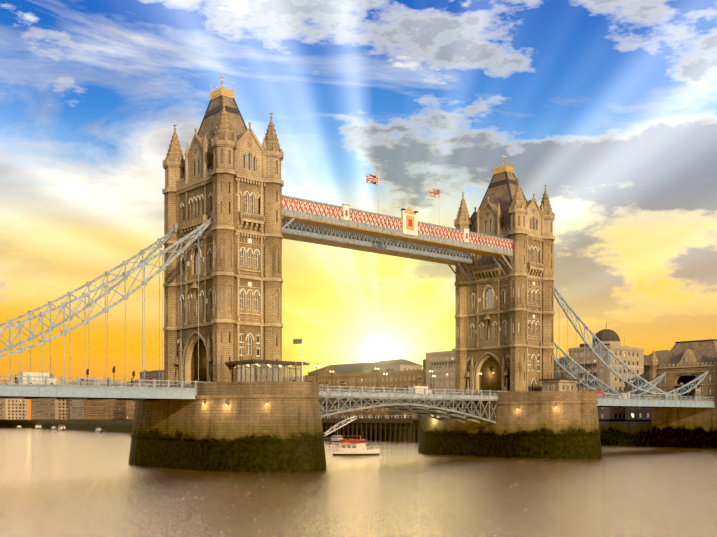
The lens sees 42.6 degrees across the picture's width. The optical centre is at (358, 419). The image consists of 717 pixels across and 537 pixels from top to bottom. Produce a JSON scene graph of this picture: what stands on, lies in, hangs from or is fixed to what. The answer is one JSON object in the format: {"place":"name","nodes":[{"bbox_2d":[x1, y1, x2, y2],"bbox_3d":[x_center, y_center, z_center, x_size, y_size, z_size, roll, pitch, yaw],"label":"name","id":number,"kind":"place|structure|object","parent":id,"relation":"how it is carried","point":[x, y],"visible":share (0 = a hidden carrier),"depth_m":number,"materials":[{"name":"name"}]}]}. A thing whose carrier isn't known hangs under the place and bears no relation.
{"place":"outdoors","nodes":[
{"label":"outdoors","id":0,"kind":"place"},
{"bbox_2d":[18,372,629,398],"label":"buses and vans","id":1,"kind":"object","parent":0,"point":[421,388],"visible":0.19,"depth_m":151.91,"materials":[{"name":"red"}]},
{"bbox_2d":[0,419,651,446],"bbox_3d":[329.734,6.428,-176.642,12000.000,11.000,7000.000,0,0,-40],"label":"river banks","id":2,"kind":"object","parent":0,"point":[626,433],"depth_m":401.54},
{"bbox_2d":[649,339,716,448],"bbox_3d":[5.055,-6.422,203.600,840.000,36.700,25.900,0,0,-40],"label":"abutment towers","id":3,"kind":"structure","parent":2,"relation":"on","point":[685,362],"depth_m":287.84,"materials":[{"name":"stone"}]},
{"bbox_2d":[0,322,700,421],"bbox_3d":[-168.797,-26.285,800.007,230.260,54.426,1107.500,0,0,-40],"label":"background buildings","id":4,"kind":"structure","parent":0,"point":[402,373],"depth_m":407.95,"materials":[{"name":"brown brick"}]},
{"bbox_2d":[0,427,716,536],"bbox_3d":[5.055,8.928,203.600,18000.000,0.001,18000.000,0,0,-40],"label":"river water","id":5,"kind":"structure","parent":0,"point":[68,483],"depth_m":108.97,"materials":[{"name":"brown liquid"}]},
{"bbox_2d":[16,423,379,454],"bbox_3d":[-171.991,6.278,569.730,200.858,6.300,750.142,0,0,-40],"label":"boats","id":6,"kind":"object","parent":5,"relation":"on","point":[353,447],"visible":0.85,"depth_m":226.32,"materials":[{"name":"grey"}]},
{"bbox_2d":[128,382,601,471],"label":"bridge piers","id":7,"kind":"structure","parent":5,"relation":"in","point":[247,428],"depth_m":167.28,"materials":[{"name":"brown stone"}]},
{"bbox_2d":[15,366,666,399],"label":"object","id":8,"kind":"object","parent":7,"relation":"on","point":[113,371],"visible":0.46,"depth_m":163.28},
{"bbox_2d":[0,363,714,423],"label":"bridge decks","id":9,"kind":"object","parent":7,"relation":"on","point":[405,400],"visible":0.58,"depth_m":191.82,"materials":[{"name":"grey metal"}]},
{"bbox_2d":[225,359,578,381],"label":"pier pavilion","id":10,"kind":"structure","parent":7,"relation":"on","point":[246,370],"depth_m":163.54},
{"bbox_2d":[293,338,576,390],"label":"cabin and mast","id":11,"kind":"object","parent":7,"relation":"on","point":[558,385],"visible":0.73,"depth_m":214.83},
{"bbox_2d":[321,415,421,441],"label":"wharf pilings","id":12,"kind":"object","parent":5,"relation":"in","point":[410,427],"visible":0.52,"depth_m":384.45,"materials":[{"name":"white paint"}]},
{"bbox_2d":[162,74,554,392],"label":"bridge towers","id":13,"kind":"structure","parent":0,"point":[227,171],"depth_m":176.46,"materials":[{"name":"stone"}]},
{"bbox_2d":[0,212,708,399],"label":"suspension chains","id":14,"kind":"object","parent":13,"relation":"attached to","point":[125,275],"visible":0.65,"depth_m":165.22,"materials":[{"name":"metal"}]},
{"bbox_2d":[282,174,512,280],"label":"level walkways","id":15,"kind":"structure","parent":13,"relation":"attached to","point":[407,234],"depth_m":200.33,"materials":[{"name":"metal"}]},
{"bbox_2d":[0,0,716,418],"label":"sky","id":16,"kind":"structure","parent":0,"point":[610,106],"materials":[{"name":"blue"}]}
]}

